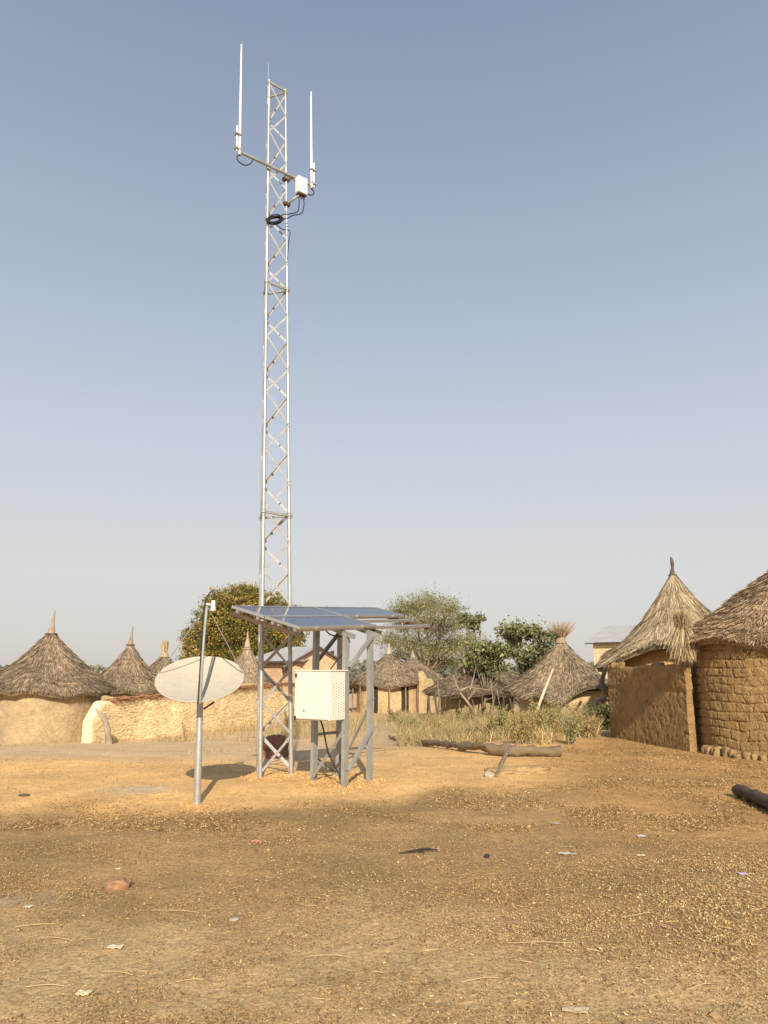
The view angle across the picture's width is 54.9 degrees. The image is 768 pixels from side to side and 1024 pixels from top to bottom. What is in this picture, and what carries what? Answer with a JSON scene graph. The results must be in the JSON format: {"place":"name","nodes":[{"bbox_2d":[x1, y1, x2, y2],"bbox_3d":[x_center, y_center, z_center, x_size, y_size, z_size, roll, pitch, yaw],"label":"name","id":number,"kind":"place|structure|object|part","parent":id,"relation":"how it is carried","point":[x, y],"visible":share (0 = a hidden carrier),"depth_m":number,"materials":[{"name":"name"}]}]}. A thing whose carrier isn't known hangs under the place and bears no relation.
{"place":"outdoors","nodes":[
{"label":"outdoors","id":0,"kind":"place"},
{"bbox_2d":[0,698,607,755],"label":"dry grass","id":1,"kind":"structure","parent":0,"point":[458,730],"depth_m":20.89,"materials":[{"name":"beige plant"}]},
{"bbox_2d":[0,692,767,1023],"bbox_3d":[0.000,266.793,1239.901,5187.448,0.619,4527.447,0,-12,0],"label":"ground","id":2,"kind":"structure","parent":0,"point":[172,776],"depth_m":5.65,"materials":[{"name":"brown soil"}]},
{"bbox_2d":[26,984,64,986],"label":"straw stalk","id":3,"kind":"object","parent":2,"relation":"on","point":[45,984],"visible":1,"depth_m":3.82,"materials":[{"name":"beige plant"}]},
{"bbox_2d":[0,611,117,743],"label":"thatched hut","id":4,"kind":"object","parent":2,"relation":"on","point":[53,687],"visible":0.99,"depth_m":21.93,"materials":[{"name":"paint"}]},
{"bbox_2d":[75,989,91,995],"bbox_3d":[-1.520,2.430,3.738,0.077,0.012,0.051,-3,-12,12],"label":"paper scrap","id":5,"kind":"object","parent":2,"relation":"on","point":[81,992],"visible":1,"depth_m":3.73,"materials":[{"name":"white paper"}]},
{"bbox_2d":[95,708,112,743],"bbox_3d":[-7.963,6.154,21.033,0.584,1.103,0.292,-2,-12,10],"label":"forked post","id":6,"kind":"object","parent":2,"relation":"on","point":[107,732],"visible":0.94,"depth_m":20.91,"materials":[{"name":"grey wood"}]},
{"bbox_2d":[107,944,122,948],"bbox_3d":[-1.578,2.552,4.344,0.090,0.013,0.050,0,-12,0],"label":"paper scrap","id":7,"kind":"object","parent":2,"relation":"on","point":[112,946],"visible":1,"depth_m":4.34,"materials":[{"name":"white paper"}]},
{"bbox_2d":[103,876,131,889],"bbox_3d":[-1.992,2.792,5.546,0.200,0.113,0.174,0,-12,0],"label":"flat stone","id":8,"kind":"object","parent":2,"relation":"on","point":[117,883],"visible":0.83,"depth_m":5.48,"materials":[{"name":"brown stone"}]},
{"bbox_2d":[103,971,132,974],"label":"straw stalk","id":9,"kind":"object","parent":2,"relation":"on","point":[117,971],"visible":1,"depth_m":3.98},
{"bbox_2d":[100,627,159,700],"bbox_3d":[-10.432,6.754,30.306,3.750,4.053,3.718,0,-12,0],"label":"thatched hut","id":10,"kind":"object","parent":2,"relation":"on","point":[128,672],"visible":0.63,"depth_m":29.46,"materials":[{"name":"paint"}]},
{"bbox_2d":[149,639,172,674],"bbox_3d":[-10.781,8.122,36.108,4.189,3.803,4.226,0,-12,0],"label":"thatched hut","id":11,"kind":"object","parent":2,"relation":"on","point":[157,665],"visible":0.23,"depth_m":36.01,"materials":[{"name":"paint"}]},
{"bbox_2d":[81,682,294,742],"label":"mud wall","id":12,"kind":"structure","parent":2,"relation":"on","point":[137,717],"depth_m":24.66,"materials":[{"name":"paint"}]},
{"bbox_2d":[154,590,243,804],"bbox_3d":[-2.312,2.341,9.207,1.094,2.647,1.008,0,-12,0],"label":"satellite dish","id":13,"kind":"object","parent":2,"relation":"on","point":[200,679],"visible":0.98,"depth_m":9.17,"materials":[{"name":"metal"}]},
{"bbox_2d":[228,916,239,921],"bbox_3d":[-0.979,2.654,4.821,0.074,0.029,0.062,0,-12,0],"label":"grey stone","id":14,"kind":"object","parent":2,"relation":"on","point":[233,918],"visible":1,"depth_m":4.81,"materials":[{"name":"beige stone"}]},
{"bbox_2d":[175,580,309,661],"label":"mango tree","id":15,"kind":"object","parent":2,"relation":"on","point":[234,630],"visible":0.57,"depth_m":59.18,"materials":[{"name":"green plant"}]},
{"bbox_2d":[234,632,271,684],"bbox_3d":[-7.106,8.294,38.151,3.666,4.320,3.676,0,-12,0],"label":"thatched hut","id":16,"kind":"object","parent":2,"relation":"on","point":[247,660],"visible":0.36,"depth_m":37.55,"materials":[{"name":"paint"}]},
{"bbox_2d":[242,79,309,778],"bbox_3d":[-1.974,-2.098,12.339,1.422,12.466,0.627,6,-13,-25],"label":"lattice mast","id":17,"kind":"object","parent":2,"relation":"on","point":[261,729],"visible":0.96,"depth_m":12.06,"materials":[{"name":"metal"}]},
{"bbox_2d":[234,44,253,165],"bbox_3d":[-2.392,-7.069,12.844,0.365,2.394,0.086,9,-15,-37],"label":"whip antenna","id":18,"kind":"object","parent":17,"relation":"attached to","point":[238,146],"visible":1,"depth_m":12.65,"materials":[{"name":"white plastic"}]},
{"bbox_2d":[265,214,283,224],"bbox_3d":[-1.897,-5.073,12.821,0.352,0.256,0.116,10,-16,-39],"label":"cable coil","id":19,"kind":"object","parent":17,"relation":"attached to","point":[271,217],"visible":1,"depth_m":12.79,"materials":[{"name":"black rubber"}]},
{"bbox_2d":[276,224,290,259],"bbox_3d":[-1.760,-4.676,12.839,0.098,0.658,0.331,-9,-15,37],"label":"cable","id":20,"kind":"object","parent":17,"relation":"attached to","point":[288,240],"visible":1,"depth_m":12.91,"materials":[{"name":"black rubber"}]},
{"bbox_2d":[282,175,307,207],"bbox_3d":[-1.595,-5.729,13.218,0.459,0.595,0.187,2,-12,-10],"label":"radio unit","id":21,"kind":"object","parent":17,"relation":"attached to","point":[301,190],"visible":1,"depth_m":13.20,"materials":[{"name":"white plastic"}]},
{"bbox_2d":[280,198,299,219],"bbox_3d":[-1.650,-5.332,13.010,0.374,0.618,0.065,7,-14,-31],"label":"cable","id":22,"kind":"object","parent":21,"relation":"attached to","point":[291,213],"visible":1,"depth_m":13.03,"materials":[{"name":"black rubber"}]},
{"bbox_2d":[282,200,304,219],"bbox_3d":[-1.610,-5.337,13.049,0.470,0.593,0.055,8,-14,-32],"label":"cable","id":23,"kind":"object","parent":21,"relation":"attached to","point":[296,214],"visible":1,"depth_m":13.09,"materials":[{"name":"black rubber"}]},
{"bbox_2d":[308,92,316,195],"bbox_3d":[-1.390,-6.817,13.590,0.356,2.212,0.085,9,-15,-37],"label":"whip antenna","id":24,"kind":"object","parent":17,"relation":"attached to","point":[313,171],"visible":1,"depth_m":13.55,"materials":[{"name":"white plastic"}]},
{"bbox_2d":[263,734,288,758],"bbox_3d":[-2.073,4.458,13.861,0.610,0.557,0.490,0,-12,0],"label":"large clay pot","id":25,"kind":"object","parent":2,"relation":"on","point":[276,741],"visible":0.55,"depth_m":13.83,"materials":[{"name":"brown ceramic"}]},
{"bbox_2d":[173,770,392,811],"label":"earth clods","id":26,"kind":"object","parent":2,"relation":"on","point":[204,805],"visible":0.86,"depth_m":10.51,"materials":[{"name":"brown soil"}]},
{"bbox_2d":[280,702,294,726],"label":"dry bush","id":27,"kind":"object","parent":2,"relation":"on","point":[286,718],"visible":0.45,"depth_m":28.13,"materials":[{"name":"beige plant"}]},
{"bbox_2d":[256,646,336,682],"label":"mud house","id":28,"kind":"structure","parent":2,"relation":"on","point":[274,670],"depth_m":38.23,"materials":[{"name":"paint"}]},
{"bbox_2d":[0,659,593,692],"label":"distant scrub","id":29,"kind":"object","parent":2,"relation":"on","point":[358,669],"visible":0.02,"depth_m":77.67,"materials":[{"name":"green plant"}]},
{"bbox_2d":[282,647,353,682],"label":"mud house","id":30,"kind":"structure","parent":2,"relation":"on","point":[328,660],"depth_m":37.49,"materials":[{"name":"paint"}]},
{"bbox_2d":[309,954,351,957],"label":"straw stalk","id":31,"kind":"object","parent":2,"relation":"on","point":[331,954],"visible":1,"depth_m":4.18,"materials":[{"name":"beige plant"}]},
{"bbox_2d":[229,605,436,787],"bbox_3d":[-0.556,2.669,11.296,1.446,2.730,3.706,-8,-14,32],"label":"solar rack","id":32,"kind":"object","parent":2,"relation":"on","point":[339,621],"visible":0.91,"depth_m":10.72,"materials":[{"name":"metal"}]},
{"bbox_2d":[294,670,347,720],"bbox_3d":[-0.889,2.548,10.317,0.630,0.674,0.438,-8,-14,32],"label":"equipment cabinet","id":33,"kind":"object","parent":32,"relation":"attached to","point":[319,695],"visible":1,"depth_m":10.14,"materials":[{"name":"white paint"}]},
{"bbox_3d":[-0.999,2.530,10.148,0.580,0.638,0.035,-8,-14,32],"label":"door","id":34,"kind":"part","parent":33,"relation":"part of","materials":[{"name":"white paint"}]},
{"bbox_2d":[320,721,340,777],"bbox_3d":[-0.717,3.337,10.277,0.395,0.901,0.176,3,-12,-12],"label":"cable","id":35,"kind":"object","parent":33,"relation":"attached to","point":[328,750],"visible":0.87,"depth_m":10.29,"materials":[{"name":"black rubber"}]},
{"bbox_2d":[326,631,342,669],"bbox_3d":[-0.677,1.951,10.615,0.397,0.611,0.207,0,-12,0],"label":"cable","id":36,"kind":"object","parent":32,"relation":"attached to","point":[341,654],"visible":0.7,"depth_m":10.51,"materials":[{"name":"black rubber"}]},
{"bbox_2d":[0,738,767,1023],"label":"earth clods","id":37,"kind":"object","parent":2,"relation":"on","point":[715,1014],"visible":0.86,"depth_m":5.08,"materials":[{"name":"brown soil"}]},
{"bbox_2d":[349,644,419,712],"bbox_3d":[0.191,8.877,39.513,4.521,3.748,4.576,0,-12,0],"label":"thatched hut","id":38,"kind":"object","parent":2,"relation":"on","point":[396,681],"visible":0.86,"depth_m":37.99,"materials":[{"name":"paint"}]},
{"bbox_2d":[374,686,377,712],"bbox_3d":[-0.531,9.566,37.835,0.500,1.400,0.120,-6,-14,27],"label":"doorway","id":39,"kind":"structure","parent":38,"relation":"in","point":[375,688],"depth_m":37.70,"materials":[{"name":"paint"}]},
{"bbox_2d":[401,686,408,712],"bbox_3d":[1.065,9.566,37.835,0.400,1.400,0.120,6,-14,-27],"label":"doorway","id":40,"kind":"structure","parent":38,"relation":"in","point":[407,687],"depth_m":37.78,"materials":[{"name":"paint"}]},
{"bbox_2d":[385,706,402,721],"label":"dry bush","id":41,"kind":"object","parent":2,"relation":"on","point":[391,714],"visible":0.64,"depth_m":31.28,"materials":[{"name":"beige plant"}]},
{"bbox_2d":[392,716,419,728],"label":"dry bush","id":42,"kind":"object","parent":2,"relation":"on","point":[402,722],"visible":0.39,"depth_m":25.37,"materials":[{"name":"beige plant"}]},
{"bbox_2d":[399,848,437,853],"bbox_3d":[0.319,3.019,6.588,0.368,0.036,0.077,4,-13,-17],"label":"black stick","id":43,"kind":"object","parent":2,"relation":"on","point":[419,849],"visible":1,"depth_m":6.61,"materials":[{"name":"grey wood"}]},
{"bbox_2d":[403,650,444,707],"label":"thatched hut","id":44,"kind":"object","parent":2,"relation":"on","point":[413,663],"visible":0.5,"depth_m":43.25,"materials":[{"name":"paint"}]},
{"bbox_2d":[365,581,490,671],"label":"acacia tree","id":45,"kind":"object","parent":2,"relation":"on","point":[433,661],"visible":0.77,"depth_m":53.35,"materials":[{"name":"green plant"}]},
{"bbox_2d":[419,671,436,712],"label":"broken wall","id":46,"kind":"structure","parent":2,"relation":"on","point":[425,682],"depth_m":38.00,"materials":[{"name":"paint"}]},
{"bbox_2d":[423,717,451,730],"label":"dry bush","id":47,"kind":"object","parent":2,"relation":"on","point":[435,722],"visible":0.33,"depth_m":25.04,"materials":[{"name":"beige plant"}]},
{"bbox_2d":[437,660,500,714],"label":"dead branches","id":48,"kind":"object","parent":2,"relation":"on","point":[469,697],"visible":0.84,"depth_m":30.08,"materials":[{"name":"grey wood"}]},
{"bbox_2d":[423,647,515,718],"bbox_3d":[4.049,7.915,34.047,4.669,3.347,4.695,0,-12,0],"label":"thatched hut","id":49,"kind":"object","parent":2,"relation":"on","point":[452,700],"visible":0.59,"depth_m":32.81,"materials":[{"name":"paint"}]},
{"bbox_2d":[456,706,483,720],"bbox_3d":[3.284,7.810,28.143,1.012,0.837,1.081,5,-13,-22],"label":"dry bush","id":50,"kind":"object","parent":2,"relation":"on","point":[471,716],"visible":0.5,"depth_m":28.05,"materials":[{"name":"beige plant"}]},
{"bbox_2d":[388,733,562,756],"bbox_3d":[1.151,5.726,18.514,1.336,0.778,10.563,4,-13,-17],"label":"fallen log","id":51,"kind":"object","parent":2,"relation":"on","point":[528,750],"visible":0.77,"depth_m":13.96,"materials":[{"name":"brown wood"}]},
{"bbox_2d":[496,745,511,776],"bbox_3d":[2.053,4.202,12.594,0.071,0.213,2.848,-3,-12,13],"label":"dead branch","id":52,"kind":"object","parent":51,"relation":"on","point":[504,757],"visible":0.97,"depth_m":12.37,"materials":[{"name":"brown wood"}]},
{"bbox_2d":[461,977,497,982],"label":"straw stalk","id":53,"kind":"object","parent":2,"relation":"on","point":[479,978],"visible":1,"depth_m":3.86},
{"bbox_2d":[454,611,521,716],"bbox_3d":[4.610,6.887,32.823,3.052,4.991,2.892,0,-12,0],"label":"leafy tree","id":54,"kind":"object","parent":2,"relation":"on","point":[496,653],"visible":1,"depth_m":32.52,"materials":[{"name":"green plant"}]},
{"bbox_2d":[484,771,494,777],"bbox_3d":[1.592,3.987,11.209,0.162,0.126,0.144,0,-12,0],"label":"grey stone","id":55,"kind":"object","parent":2,"relation":"on","point":[489,774],"visible":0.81,"depth_m":11.16,"materials":[{"name":"grey stone"}]},
{"bbox_2d":[483,703,518,737],"bbox_3d":[3.029,5.391,19.163,0.824,0.915,0.885,-7,-14,31],"label":"dry bush","id":56,"kind":"object","parent":2,"relation":"on","point":[498,722],"visible":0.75,"depth_m":19.16,"materials":[{"name":"green plant"}]},
{"bbox_2d":[494,667,520,713],"bbox_3d":[6.089,8.758,35.980,3.485,2.505,3.482,0,-12,0],"label":"thatched hut","id":57,"kind":"object","parent":2,"relation":"on","point":[507,678],"visible":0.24,"depth_m":34.79,"materials":[{"name":"paint"}]},
{"bbox_2d":[484,765,550,774],"bbox_3d":[2.147,4.143,11.809,1.090,0.184,0.636,0,-12,0],"label":"sand heap","id":58,"kind":"object","parent":2,"relation":"on","point":[529,769],"visible":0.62,"depth_m":11.68,"materials":[{"name":"beige sand"}]},
{"bbox_2d":[501,708,541,744],"bbox_3d":[3.061,4.776,16.485,0.856,0.790,0.908,0,-12,0],"label":"dry bush","id":59,"kind":"object","parent":2,"relation":"on","point":[521,738],"visible":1,"depth_m":16.32,"materials":[{"name":"beige plant"}]},
{"bbox_2d":[493,615,556,674],"bbox_3d":[7.190,7.651,36.508,3.378,5.061,2.702,-4,-13,17],"label":"leafy tree","id":60,"kind":"object","parent":2,"relation":"on","point":[529,656],"visible":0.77,"depth_m":36.39,"materials":[{"name":"green plant"}]},
{"bbox_2d":[511,941,568,942],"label":"straw stalk","id":61,"kind":"object","parent":2,"relation":"on","point":[542,941],"visible":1,"depth_m":4.40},
{"bbox_2d":[535,668,553,712],"bbox_3d":[4.729,5.450,22.026,1.057,1.555,0.108,9,-15,-37],"label":"leaning pole","id":62,"kind":"object","parent":2,"relation":"on","point":[545,688],"visible":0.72,"depth_m":22.11,"materials":[{"name":"grey wood"}]},
{"bbox_2d":[528,694,568,732],"bbox_3d":[3.978,4.948,17.883,0.985,1.030,1.025,-4,-13,17],"label":"dry bush","id":63,"kind":"object","parent":2,"relation":"on","point":[543,723],"visible":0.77,"depth_m":17.82,"materials":[{"name":"beige plant"}]},
{"bbox_2d":[499,620,608,715],"bbox_3d":[7.087,6.454,29.370,5.027,4.226,4.996,0,-12,0],"label":"thatched hut","id":64,"kind":"object","parent":2,"relation":"on","point":[574,679],"visible":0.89,"depth_m":28.16,"materials":[{"name":"paint"}]},
{"bbox_2d":[553,701,577,712],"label":"dry bush","id":65,"kind":"object","parent":2,"relation":"on","point":[565,706],"visible":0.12,"depth_m":26.70,"materials":[{"name":"beige plant"}]},
{"bbox_2d":[558,852,576,854],"bbox_3d":[1.631,3.037,6.580,0.167,0.015,0.058,-2,-12,7],"label":"plastic scrap","id":66,"kind":"object","parent":2,"relation":"on","point":[566,853],"visible":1,"depth_m":6.57,"materials":[{"name":"white plastic"}]},
{"bbox_2d":[557,710,587,744],"bbox_3d":[4.124,4.731,16.230,0.676,0.743,0.541,-11,-16,41],"label":"dry bush","id":67,"kind":"object","parent":2,"relation":"on","point":[572,737],"visible":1,"depth_m":16.15,"materials":[{"name":"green plant"}]},
{"bbox_2d":[562,1006,588,1013],"bbox_3d":[0.916,2.381,3.541,0.129,0.014,0.058,-2,-12,10],"label":"paper scrap","id":68,"kind":"object","parent":2,"relation":"on","point":[580,1009],"visible":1,"depth_m":3.54,"materials":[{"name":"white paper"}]},
{"bbox_2d":[566,712,601,737],"bbox_3d":[4.850,5.178,17.911,0.770,0.685,0.841,8,-14,-33],"label":"dry bush","id":69,"kind":"object","parent":2,"relation":"on","point":[584,731],"visible":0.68,"depth_m":17.79,"materials":[{"name":"beige plant"}]},
{"bbox_2d":[585,672,608,710],"bbox_3d":[7.022,5.731,23.727,1.678,2.545,0.563,7,-14,-28],"label":"curved trunk","id":70,"kind":"object","parent":2,"relation":"on","point":[603,699],"visible":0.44,"depth_m":23.45,"materials":[{"name":"grey wood"}]},
{"bbox_2d":[584,697,610,729],"bbox_3d":[6.228,5.732,20.913,1.154,1.030,1.148,5,-13,-24],"label":"green bush","id":71,"kind":"object","parent":2,"relation":"on","point":[606,721],"visible":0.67,"depth_m":20.67,"materials":[{"name":"green plant"}]},
{"bbox_2d":[585,625,635,678],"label":"mud house","id":72,"kind":"structure","parent":2,"relation":"on","point":[606,638],"depth_m":47.47,"materials":[{"name":"paint"}]},
{"bbox_2d":[590,557,712,729],"bbox_3d":[8.612,3.862,21.655,4.824,5.129,4.813,-8,-15,34],"label":"thatched hut","id":73,"kind":"object","parent":2,"relation":"on","point":[642,643],"visible":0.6,"depth_m":21.03,"materials":[{"name":"paint"}]},
{"bbox_2d":[607,661,696,751],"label":"mud wall","id":74,"kind":"structure","parent":2,"relation":"on","point":[652,704],"depth_m":16.14,"materials":[{"name":"soil"}]},
{"bbox_2d":[687,569,767,760],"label":"thatched hut","id":75,"kind":"object","parent":2,"relation":"on","point":[729,671],"visible":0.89,"depth_m":14.16,"materials":[{"name":"weathered thatch"},{"name":"thatch"},{"name":"mud brick"}]},
{"bbox_2d":[664,608,699,664],"bbox_3d":[5.997,2.515,14.905,0.675,1.174,0.629,7,-14,-30],"label":"straw bundle","id":76,"kind":"object","parent":75,"relation":"hanging from","point":[680,648],"visible":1,"depth_m":14.81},
{"bbox_2d":[731,784,767,808],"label":"log","id":77,"kind":"object","parent":2,"relation":"on","point":[758,798],"visible":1,"depth_m":9.03,"materials":[{"name":"grey wood"}]},
{"bbox_2d":[0,0,767,667],"label":"sky","id":78,"kind":"structure","parent":0,"point":[528,252],"materials":[{"name":"blue"}]}
]}

